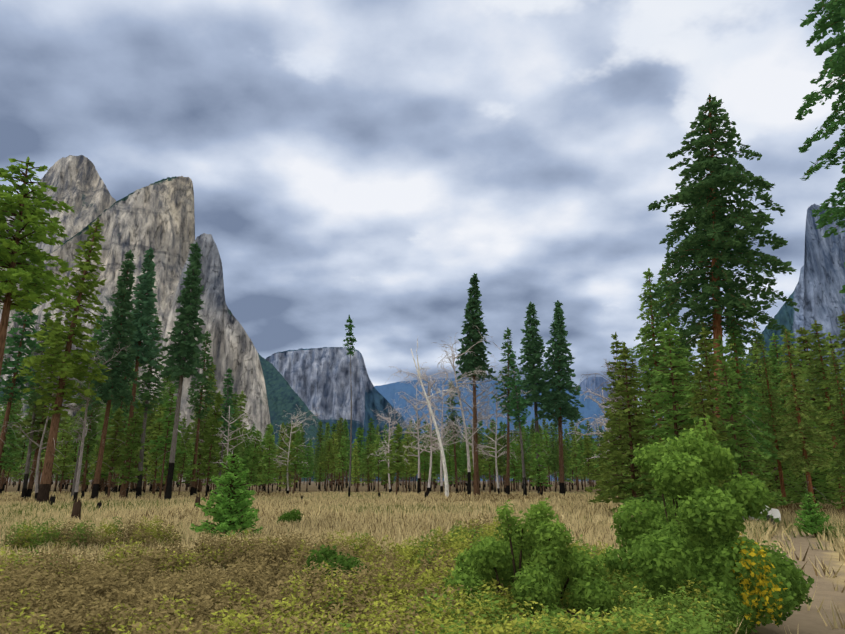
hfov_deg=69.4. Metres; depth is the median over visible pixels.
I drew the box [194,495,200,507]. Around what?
stump
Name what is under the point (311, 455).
conifer tree
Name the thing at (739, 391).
fir
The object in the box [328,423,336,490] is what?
conifer tree
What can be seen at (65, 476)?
young fir
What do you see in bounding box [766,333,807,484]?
conifer tree
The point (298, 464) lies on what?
pine tree
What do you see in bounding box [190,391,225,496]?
pine tree
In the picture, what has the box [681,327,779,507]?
conifer tree
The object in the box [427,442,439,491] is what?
young fir
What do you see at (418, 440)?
grey snag
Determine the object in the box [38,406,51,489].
fir
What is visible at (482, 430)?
fir
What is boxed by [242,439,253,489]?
young fir
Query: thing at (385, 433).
conifer tree
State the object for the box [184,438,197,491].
young tree
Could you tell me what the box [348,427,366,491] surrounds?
young fir
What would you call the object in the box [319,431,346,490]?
young fir
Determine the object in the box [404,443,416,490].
young fir
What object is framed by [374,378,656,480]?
ridge
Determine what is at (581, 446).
young fir
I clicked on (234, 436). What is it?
young fir
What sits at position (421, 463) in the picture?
young fir
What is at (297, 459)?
young fir
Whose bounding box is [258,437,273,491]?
young fir
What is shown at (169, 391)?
fir
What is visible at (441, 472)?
pale snag
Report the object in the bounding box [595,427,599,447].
conifer tree
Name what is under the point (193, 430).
fir
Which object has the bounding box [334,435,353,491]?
conifer tree
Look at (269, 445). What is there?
pine tree
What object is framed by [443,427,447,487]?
fir
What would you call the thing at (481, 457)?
young fir
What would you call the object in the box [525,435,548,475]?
young fir
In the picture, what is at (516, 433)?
fir
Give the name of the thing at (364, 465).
conifer tree
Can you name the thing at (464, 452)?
fir
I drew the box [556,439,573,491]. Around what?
young fir
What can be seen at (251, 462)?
pine tree
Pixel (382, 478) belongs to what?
conifer tree
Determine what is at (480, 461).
young fir
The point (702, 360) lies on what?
fir
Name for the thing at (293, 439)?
young fir
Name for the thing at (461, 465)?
young fir
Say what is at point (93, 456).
young fir
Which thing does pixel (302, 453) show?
conifer tree
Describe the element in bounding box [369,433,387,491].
conifer tree
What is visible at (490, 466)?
young fir
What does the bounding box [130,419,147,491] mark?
young fir
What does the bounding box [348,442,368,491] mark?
young fir
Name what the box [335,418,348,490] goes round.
conifer tree
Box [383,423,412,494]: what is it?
conifer tree
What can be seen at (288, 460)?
pale snag
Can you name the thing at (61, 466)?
pine tree
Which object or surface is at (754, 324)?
conifer tree
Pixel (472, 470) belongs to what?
young fir
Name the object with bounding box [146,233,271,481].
cliff buttress
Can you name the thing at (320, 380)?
distant cliff wall
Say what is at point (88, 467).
young tree
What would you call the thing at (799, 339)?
conifer tree
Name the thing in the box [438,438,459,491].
conifer tree
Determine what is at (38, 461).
dead tree
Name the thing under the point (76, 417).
conifer tree
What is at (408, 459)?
conifer tree
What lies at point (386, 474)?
young fir
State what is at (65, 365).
pine
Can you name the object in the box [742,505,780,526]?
boulder
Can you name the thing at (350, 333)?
slender pine
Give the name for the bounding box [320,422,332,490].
conifer tree
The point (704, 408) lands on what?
conifer tree
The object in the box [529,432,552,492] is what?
conifer tree
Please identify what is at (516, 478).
young fir
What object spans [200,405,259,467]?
grey snag
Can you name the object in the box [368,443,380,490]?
young fir
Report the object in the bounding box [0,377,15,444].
pine tree
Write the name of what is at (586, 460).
young fir
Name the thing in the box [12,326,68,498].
pine tree
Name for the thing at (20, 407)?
fir
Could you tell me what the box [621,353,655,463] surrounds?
fir
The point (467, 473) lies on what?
conifer tree
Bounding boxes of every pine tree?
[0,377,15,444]
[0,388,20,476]
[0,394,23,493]
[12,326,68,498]
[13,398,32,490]
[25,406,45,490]
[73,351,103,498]
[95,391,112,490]
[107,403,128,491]
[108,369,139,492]
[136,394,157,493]
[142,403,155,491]
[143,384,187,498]
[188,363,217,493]
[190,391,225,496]
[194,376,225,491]
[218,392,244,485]
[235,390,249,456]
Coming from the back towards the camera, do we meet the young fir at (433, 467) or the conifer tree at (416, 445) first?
the conifer tree at (416, 445)
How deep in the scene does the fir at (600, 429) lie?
156.94 m
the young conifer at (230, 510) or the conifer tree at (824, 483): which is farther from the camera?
the conifer tree at (824, 483)
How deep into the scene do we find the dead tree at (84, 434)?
65.51 m
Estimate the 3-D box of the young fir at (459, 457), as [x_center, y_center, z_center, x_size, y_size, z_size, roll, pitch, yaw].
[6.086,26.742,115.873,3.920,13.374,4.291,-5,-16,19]
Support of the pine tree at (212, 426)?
on the ground at (803, 620)
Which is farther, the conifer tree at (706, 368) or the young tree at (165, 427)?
the young tree at (165, 427)
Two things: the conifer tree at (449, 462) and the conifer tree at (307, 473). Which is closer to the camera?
the conifer tree at (449, 462)
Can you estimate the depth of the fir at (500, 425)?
137.80 m
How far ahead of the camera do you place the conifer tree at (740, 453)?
33.73 m
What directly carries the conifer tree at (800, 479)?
on the ground at (803, 620)
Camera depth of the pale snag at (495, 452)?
97.37 m
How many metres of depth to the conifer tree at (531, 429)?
160.01 m
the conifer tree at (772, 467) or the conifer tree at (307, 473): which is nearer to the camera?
the conifer tree at (772, 467)
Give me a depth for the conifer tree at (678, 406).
48.34 m
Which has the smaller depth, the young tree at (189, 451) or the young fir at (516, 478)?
the young tree at (189, 451)
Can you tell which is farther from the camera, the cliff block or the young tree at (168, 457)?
the cliff block
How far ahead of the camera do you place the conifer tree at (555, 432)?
173.69 m
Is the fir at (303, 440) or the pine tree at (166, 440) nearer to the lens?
the pine tree at (166, 440)
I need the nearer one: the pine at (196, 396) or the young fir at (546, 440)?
the pine at (196, 396)
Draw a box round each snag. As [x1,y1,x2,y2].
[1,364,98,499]
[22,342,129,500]
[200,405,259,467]
[259,406,322,493]
[368,399,410,492]
[379,388,453,493]
[385,362,471,494]
[402,362,486,492]
[428,372,510,467]
[459,383,533,493]
[565,387,640,493]
[575,357,653,473]
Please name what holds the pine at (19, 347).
on the ground at (803, 620)
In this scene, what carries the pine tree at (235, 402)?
on the ground at (803, 620)
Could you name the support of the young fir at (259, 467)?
on the ground at (803, 620)
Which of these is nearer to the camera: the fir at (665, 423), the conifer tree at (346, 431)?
the fir at (665, 423)
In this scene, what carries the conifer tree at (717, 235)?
on the ground at (803, 620)
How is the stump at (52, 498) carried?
on the ground at (803, 620)
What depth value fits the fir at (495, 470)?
169.76 m
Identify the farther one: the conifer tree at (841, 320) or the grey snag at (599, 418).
the grey snag at (599, 418)
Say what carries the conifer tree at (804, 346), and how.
on the ground at (803, 620)
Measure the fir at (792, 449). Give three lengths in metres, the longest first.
11.290 x 3.277 x 3.066 m
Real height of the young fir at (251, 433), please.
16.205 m
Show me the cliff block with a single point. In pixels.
(158, 217)
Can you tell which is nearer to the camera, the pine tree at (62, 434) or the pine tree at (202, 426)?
the pine tree at (202, 426)
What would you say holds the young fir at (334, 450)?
on the ground at (803, 620)
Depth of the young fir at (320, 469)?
157.82 m
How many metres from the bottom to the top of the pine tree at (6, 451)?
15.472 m
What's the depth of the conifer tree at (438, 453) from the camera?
206.32 m
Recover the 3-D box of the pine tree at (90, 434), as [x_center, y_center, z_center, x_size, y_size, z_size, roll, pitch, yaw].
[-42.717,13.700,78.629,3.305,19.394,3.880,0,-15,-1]
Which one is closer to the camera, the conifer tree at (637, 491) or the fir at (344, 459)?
the conifer tree at (637, 491)
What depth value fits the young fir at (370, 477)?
142.24 m
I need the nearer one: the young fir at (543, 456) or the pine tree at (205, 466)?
the pine tree at (205, 466)
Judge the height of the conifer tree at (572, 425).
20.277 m
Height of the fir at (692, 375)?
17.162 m
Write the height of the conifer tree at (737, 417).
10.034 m
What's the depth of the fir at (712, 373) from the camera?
62.49 m
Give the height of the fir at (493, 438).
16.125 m
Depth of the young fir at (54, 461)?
126.30 m
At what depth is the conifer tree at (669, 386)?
40.17 m
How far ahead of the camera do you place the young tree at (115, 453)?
79.44 m
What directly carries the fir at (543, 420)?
on the ground at (803, 620)
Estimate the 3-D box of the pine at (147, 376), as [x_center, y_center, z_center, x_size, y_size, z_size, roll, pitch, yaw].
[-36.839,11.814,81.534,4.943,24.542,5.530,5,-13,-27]
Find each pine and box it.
[0,157,78,448]
[0,279,39,481]
[5,312,56,497]
[15,218,111,503]
[57,306,109,496]
[105,360,136,494]
[129,317,168,497]
[187,331,215,494]
[215,368,239,493]
[343,315,355,496]
[443,380,463,492]
[491,327,521,494]
[506,351,530,495]
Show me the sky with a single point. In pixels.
(363, 160)
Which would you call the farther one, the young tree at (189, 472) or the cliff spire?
the cliff spire
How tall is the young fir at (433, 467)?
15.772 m
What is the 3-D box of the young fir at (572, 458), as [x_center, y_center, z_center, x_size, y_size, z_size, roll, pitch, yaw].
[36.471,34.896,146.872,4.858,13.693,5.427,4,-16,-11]
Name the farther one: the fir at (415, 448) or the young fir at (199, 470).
the fir at (415, 448)
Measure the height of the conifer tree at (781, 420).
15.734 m
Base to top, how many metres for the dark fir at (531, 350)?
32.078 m
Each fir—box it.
[1,440,23,491]
[2,391,25,490]
[16,442,35,483]
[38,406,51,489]
[39,436,61,468]
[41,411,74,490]
[50,423,62,490]
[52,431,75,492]
[54,427,72,491]
[65,421,81,492]
[69,435,93,492]
[71,417,86,466]
[83,250,139,498]
[87,408,115,485]
[88,439,104,487]
[100,435,112,491]
[106,247,161,497]
[118,370,139,492]
[130,406,151,491]
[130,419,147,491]
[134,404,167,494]
[142,425,164,493]
[143,400,166,492]
[148,410,185,493]
[149,375,170,491]
[150,242,206,499]
[156,386,168,492]
[162,376,175,491]
[183,407,198,489]
[187,429,202,491]
[188,430,211,491]
[202,426,225,492]
[221,423,241,473]
[240,434,250,480]
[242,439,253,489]
[244,428,253,489]
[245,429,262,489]
[249,441,264,491]
[253,441,266,490]
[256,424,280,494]
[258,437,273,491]
[268,436,280,491]
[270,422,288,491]
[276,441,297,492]
[278,422,300,491]
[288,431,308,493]
[289,428,302,491]
[298,432,307,490]
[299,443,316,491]
[313,448,317,485]
[314,445,325,490]
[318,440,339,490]
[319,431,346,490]
[327,445,339,490]
[330,437,341,489]
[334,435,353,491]
[335,420,344,481]
[341,431,346,489]
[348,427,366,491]
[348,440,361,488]
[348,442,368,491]
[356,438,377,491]
[360,445,375,484]
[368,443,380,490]
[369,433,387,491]
[381,438,395,486]
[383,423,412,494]
[384,429,396,490]
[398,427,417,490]
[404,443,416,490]
[405,420,415,488]
[407,441,423,490]
[412,424,416,488]
[414,446,425,490]
[416,421,427,490]
[420,439,432,492]
[422,425,439,491]
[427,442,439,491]
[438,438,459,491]
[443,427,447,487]
[445,429,464,472]
[454,438,465,490]
[455,273,497,494]
[457,440,469,491]
[460,426,471,491]
[462,428,488,481]
[464,441,488,473]
[466,441,473,491]
[478,421,488,489]
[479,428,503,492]
[482,439,495,480]
[486,418,502,491]
[490,424,495,489]
[495,431,504,491]
[497,421,506,491]
[499,422,511,492]
[500,431,522,491]
[506,439,522,491]
[510,445,521,490]
[512,426,519,489]
[515,301,556,493]
[517,435,534,483]
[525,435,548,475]
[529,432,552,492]
[530,427,552,472]
[534,300,587,494]
[539,426,549,491]
[540,446,550,491]
[542,419,547,488]
[543,429,557,491]
[545,423,551,483]
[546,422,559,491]
[555,426,567,482]
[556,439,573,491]
[565,434,581,490]
[571,425,581,489]
[573,428,589,491]
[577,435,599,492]
[581,438,594,486]
[596,426,607,470]
[598,439,607,484]
[603,395,624,493]
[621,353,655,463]
[627,268,671,440]
[649,263,704,417]
[660,341,673,439]
[673,334,709,428]
[697,322,713,417]
[705,340,739,429]
[725,316,779,475]
[726,320,755,416]
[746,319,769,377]
[755,341,800,509]
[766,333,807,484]
[776,329,839,510]
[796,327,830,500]
[799,320,844,510]
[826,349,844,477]
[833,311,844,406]
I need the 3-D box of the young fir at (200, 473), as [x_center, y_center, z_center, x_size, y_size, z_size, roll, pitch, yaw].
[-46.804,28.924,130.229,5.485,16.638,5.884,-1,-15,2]
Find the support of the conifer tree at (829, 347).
on the ground at (803, 620)
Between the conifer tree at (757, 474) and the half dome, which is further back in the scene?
the half dome
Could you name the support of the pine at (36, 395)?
on the ground at (803, 620)
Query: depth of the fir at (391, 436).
140.90 m
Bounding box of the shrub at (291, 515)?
[277,509,303,523]
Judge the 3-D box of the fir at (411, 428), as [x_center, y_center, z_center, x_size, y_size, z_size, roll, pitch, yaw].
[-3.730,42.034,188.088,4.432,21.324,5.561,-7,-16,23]
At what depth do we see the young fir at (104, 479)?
123.04 m
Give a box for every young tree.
[70,421,97,491]
[88,408,129,496]
[101,434,120,494]
[110,400,145,498]
[148,423,177,493]
[153,408,180,495]
[157,429,181,488]
[172,425,196,495]
[177,444,192,490]
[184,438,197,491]
[202,417,226,491]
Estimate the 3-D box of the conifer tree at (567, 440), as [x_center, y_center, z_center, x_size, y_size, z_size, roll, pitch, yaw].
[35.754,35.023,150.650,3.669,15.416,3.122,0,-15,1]
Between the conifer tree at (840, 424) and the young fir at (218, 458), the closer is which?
the conifer tree at (840, 424)
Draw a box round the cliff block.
[0,176,194,481]
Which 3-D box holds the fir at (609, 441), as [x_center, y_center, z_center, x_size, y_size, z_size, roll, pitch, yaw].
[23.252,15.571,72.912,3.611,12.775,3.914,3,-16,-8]
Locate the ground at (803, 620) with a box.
[2,481,844,633]
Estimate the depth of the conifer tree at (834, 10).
34.40 m
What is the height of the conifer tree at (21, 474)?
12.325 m
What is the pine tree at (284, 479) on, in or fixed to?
on the ground at (803, 620)
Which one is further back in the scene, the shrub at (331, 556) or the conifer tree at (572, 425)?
the conifer tree at (572, 425)
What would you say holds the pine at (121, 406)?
on the ground at (803, 620)
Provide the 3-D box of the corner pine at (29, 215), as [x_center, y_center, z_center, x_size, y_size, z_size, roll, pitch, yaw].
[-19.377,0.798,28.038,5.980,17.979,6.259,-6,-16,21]
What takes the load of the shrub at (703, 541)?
on the ground at (803, 620)
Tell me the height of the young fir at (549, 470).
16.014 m
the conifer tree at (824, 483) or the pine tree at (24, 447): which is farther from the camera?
the pine tree at (24, 447)
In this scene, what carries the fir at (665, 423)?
on the ground at (803, 620)
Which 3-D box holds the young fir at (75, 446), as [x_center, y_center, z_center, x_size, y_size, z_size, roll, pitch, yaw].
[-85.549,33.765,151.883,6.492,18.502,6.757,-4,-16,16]
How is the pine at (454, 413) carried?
on the ground at (803, 620)
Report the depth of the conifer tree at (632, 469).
41.16 m
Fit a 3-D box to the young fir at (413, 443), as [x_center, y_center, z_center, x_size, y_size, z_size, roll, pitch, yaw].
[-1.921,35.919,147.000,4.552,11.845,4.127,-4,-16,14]
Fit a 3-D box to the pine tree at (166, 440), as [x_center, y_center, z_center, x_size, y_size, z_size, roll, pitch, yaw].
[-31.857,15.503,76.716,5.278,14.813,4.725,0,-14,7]
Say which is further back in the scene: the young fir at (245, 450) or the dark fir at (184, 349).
the young fir at (245, 450)
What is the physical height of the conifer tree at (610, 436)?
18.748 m
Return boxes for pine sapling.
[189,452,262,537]
[793,492,836,536]
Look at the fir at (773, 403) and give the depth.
50.64 m
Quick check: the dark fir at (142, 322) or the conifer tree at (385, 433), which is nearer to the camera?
the dark fir at (142, 322)
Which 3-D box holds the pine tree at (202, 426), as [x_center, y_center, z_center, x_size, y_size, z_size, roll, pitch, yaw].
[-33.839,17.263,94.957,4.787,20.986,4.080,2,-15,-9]
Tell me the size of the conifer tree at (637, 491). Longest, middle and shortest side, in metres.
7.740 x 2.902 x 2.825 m
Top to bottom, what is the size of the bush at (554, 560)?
2.259 m
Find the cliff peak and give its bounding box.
[0,155,115,270]
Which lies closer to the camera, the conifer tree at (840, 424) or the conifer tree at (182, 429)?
the conifer tree at (840, 424)
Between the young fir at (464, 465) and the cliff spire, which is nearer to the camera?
the young fir at (464, 465)
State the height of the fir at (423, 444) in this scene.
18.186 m
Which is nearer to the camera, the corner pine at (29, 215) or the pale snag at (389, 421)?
the corner pine at (29, 215)
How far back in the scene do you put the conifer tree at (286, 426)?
151.45 m
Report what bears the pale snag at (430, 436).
on the ground at (803, 620)
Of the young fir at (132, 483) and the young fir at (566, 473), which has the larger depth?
the young fir at (566, 473)
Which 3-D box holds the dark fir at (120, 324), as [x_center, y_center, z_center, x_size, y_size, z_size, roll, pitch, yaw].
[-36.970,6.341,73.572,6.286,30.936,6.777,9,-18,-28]
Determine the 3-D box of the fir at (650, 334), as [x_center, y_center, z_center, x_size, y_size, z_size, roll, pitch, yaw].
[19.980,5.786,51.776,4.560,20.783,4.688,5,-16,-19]
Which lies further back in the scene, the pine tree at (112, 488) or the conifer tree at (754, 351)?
the pine tree at (112, 488)
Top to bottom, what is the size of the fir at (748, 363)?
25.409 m
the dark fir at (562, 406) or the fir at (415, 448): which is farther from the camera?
the fir at (415, 448)
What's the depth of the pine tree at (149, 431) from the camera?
101.04 m
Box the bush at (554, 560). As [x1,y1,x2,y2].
[439,498,619,627]
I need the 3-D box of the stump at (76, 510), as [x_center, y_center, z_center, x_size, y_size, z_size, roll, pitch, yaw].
[-19.554,10.923,34.539,0.605,1.776,0.614,6,-16,-22]
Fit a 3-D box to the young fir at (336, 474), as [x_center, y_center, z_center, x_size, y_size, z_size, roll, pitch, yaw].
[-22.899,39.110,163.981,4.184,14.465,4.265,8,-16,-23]
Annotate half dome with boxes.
[580,376,612,399]
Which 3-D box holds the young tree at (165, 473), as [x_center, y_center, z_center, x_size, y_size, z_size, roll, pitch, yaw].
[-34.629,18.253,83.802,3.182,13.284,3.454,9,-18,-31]
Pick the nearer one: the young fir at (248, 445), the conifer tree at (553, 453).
the young fir at (248, 445)
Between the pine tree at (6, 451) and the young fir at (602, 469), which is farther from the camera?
the young fir at (602, 469)
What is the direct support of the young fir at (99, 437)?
on the ground at (803, 620)
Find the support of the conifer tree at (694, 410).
on the ground at (803, 620)
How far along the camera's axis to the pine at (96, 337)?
87.47 m
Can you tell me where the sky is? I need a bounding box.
[0,0,844,406]
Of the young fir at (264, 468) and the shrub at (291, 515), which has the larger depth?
the young fir at (264, 468)
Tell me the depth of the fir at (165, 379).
133.12 m
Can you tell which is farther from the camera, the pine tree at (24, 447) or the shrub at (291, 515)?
the pine tree at (24, 447)
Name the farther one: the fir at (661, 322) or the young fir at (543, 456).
the young fir at (543, 456)
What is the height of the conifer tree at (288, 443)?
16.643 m
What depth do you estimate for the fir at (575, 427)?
167.23 m
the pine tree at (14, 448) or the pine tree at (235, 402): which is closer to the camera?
the pine tree at (14, 448)
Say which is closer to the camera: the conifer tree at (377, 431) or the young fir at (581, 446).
the young fir at (581, 446)
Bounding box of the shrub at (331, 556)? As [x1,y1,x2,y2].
[299,544,369,583]
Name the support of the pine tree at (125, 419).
on the ground at (803, 620)
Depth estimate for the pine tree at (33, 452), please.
128.78 m
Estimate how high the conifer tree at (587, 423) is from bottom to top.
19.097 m
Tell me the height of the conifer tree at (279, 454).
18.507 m
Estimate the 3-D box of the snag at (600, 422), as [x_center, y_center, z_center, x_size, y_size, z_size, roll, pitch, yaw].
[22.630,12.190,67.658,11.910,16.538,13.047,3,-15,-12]
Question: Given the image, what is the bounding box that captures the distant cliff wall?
[266,347,426,480]
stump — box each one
[49,494,54,505]
[71,494,81,519]
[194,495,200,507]
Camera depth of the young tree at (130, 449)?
74.14 m
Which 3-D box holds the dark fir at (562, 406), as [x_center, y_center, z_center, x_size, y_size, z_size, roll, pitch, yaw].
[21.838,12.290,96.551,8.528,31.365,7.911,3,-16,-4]
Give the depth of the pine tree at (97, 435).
129.22 m
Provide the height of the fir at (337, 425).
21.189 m
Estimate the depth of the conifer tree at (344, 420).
220.22 m
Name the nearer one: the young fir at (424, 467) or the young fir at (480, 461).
the young fir at (480, 461)
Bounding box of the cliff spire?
[739,203,844,402]
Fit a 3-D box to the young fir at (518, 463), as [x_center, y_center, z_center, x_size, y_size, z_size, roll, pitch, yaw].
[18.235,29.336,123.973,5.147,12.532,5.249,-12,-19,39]
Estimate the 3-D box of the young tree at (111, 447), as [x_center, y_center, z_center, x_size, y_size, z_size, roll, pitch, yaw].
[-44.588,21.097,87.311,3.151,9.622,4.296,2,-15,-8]
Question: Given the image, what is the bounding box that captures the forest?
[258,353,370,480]
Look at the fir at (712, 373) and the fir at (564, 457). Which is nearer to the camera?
the fir at (712, 373)
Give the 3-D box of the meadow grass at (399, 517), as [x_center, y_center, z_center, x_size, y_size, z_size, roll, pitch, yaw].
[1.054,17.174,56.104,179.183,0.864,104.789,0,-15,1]
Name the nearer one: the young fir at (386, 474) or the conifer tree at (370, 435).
the young fir at (386, 474)
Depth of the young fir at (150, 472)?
92.67 m
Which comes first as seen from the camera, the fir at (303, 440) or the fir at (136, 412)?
the fir at (136, 412)
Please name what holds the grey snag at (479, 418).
on the ground at (803, 620)
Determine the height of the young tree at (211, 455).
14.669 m
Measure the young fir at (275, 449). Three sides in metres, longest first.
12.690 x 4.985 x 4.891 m
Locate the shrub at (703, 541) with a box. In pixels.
[600,415,813,633]
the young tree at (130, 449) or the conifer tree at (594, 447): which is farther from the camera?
the conifer tree at (594, 447)
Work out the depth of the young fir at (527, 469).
148.32 m
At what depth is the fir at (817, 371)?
47.91 m
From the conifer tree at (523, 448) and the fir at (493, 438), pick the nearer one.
the fir at (493, 438)
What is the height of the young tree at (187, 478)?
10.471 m
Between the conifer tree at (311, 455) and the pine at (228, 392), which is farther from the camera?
the conifer tree at (311, 455)
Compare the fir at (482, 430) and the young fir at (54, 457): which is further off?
the fir at (482, 430)
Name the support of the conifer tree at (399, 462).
on the ground at (803, 620)
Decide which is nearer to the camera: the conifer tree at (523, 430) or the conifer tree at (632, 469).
the conifer tree at (632, 469)
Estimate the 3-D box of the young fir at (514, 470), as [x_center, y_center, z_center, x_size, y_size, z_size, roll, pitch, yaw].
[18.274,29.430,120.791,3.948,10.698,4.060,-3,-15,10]
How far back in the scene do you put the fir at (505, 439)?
134.15 m
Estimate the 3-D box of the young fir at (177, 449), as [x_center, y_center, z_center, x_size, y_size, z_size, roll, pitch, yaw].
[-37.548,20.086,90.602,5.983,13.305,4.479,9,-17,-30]
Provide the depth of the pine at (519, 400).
89.15 m
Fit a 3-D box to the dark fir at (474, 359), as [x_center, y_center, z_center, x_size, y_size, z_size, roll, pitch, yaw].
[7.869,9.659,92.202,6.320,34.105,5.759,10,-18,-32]
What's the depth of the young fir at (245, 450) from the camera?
127.91 m
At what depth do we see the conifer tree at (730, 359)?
64.34 m
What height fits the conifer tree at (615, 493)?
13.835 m
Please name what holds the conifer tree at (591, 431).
on the ground at (803, 620)
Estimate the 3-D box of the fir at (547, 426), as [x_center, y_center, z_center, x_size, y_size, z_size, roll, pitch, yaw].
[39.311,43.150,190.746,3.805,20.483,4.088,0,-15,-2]
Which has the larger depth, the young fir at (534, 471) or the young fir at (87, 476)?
the young fir at (534, 471)
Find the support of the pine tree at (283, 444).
on the ground at (803, 620)
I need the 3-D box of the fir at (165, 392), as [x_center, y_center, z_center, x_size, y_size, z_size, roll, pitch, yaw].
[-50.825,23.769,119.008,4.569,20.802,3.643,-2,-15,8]
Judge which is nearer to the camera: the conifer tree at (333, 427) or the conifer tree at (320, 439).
the conifer tree at (333, 427)
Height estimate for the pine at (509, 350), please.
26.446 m
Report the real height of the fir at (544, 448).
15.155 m
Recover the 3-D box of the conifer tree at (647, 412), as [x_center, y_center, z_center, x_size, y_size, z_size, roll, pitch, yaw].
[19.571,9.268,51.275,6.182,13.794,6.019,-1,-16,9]
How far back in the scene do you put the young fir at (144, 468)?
103.56 m
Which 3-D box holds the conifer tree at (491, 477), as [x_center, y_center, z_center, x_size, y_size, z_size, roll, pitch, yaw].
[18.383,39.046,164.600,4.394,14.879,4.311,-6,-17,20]
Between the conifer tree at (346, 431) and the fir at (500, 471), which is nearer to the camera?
the fir at (500, 471)
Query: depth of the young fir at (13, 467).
102.94 m
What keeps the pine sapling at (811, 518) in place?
on the ground at (803, 620)
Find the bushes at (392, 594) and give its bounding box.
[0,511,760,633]
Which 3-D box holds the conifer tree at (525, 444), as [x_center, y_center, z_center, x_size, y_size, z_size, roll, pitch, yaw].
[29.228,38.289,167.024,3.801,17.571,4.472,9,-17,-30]
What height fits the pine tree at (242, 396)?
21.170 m
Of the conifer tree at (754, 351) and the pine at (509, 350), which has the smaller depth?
the conifer tree at (754, 351)
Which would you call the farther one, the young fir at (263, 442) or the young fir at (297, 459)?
the young fir at (297, 459)
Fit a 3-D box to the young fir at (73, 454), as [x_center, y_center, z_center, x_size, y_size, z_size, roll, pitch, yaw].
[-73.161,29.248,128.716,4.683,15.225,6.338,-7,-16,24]
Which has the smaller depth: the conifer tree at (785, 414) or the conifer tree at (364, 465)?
the conifer tree at (785, 414)
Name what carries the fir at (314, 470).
on the ground at (803, 620)
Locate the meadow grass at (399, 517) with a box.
[0,490,844,633]
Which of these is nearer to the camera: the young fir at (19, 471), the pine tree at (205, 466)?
the pine tree at (205, 466)
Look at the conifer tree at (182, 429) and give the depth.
235.04 m
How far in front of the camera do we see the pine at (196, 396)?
88.10 m
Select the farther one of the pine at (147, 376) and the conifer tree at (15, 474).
the conifer tree at (15, 474)

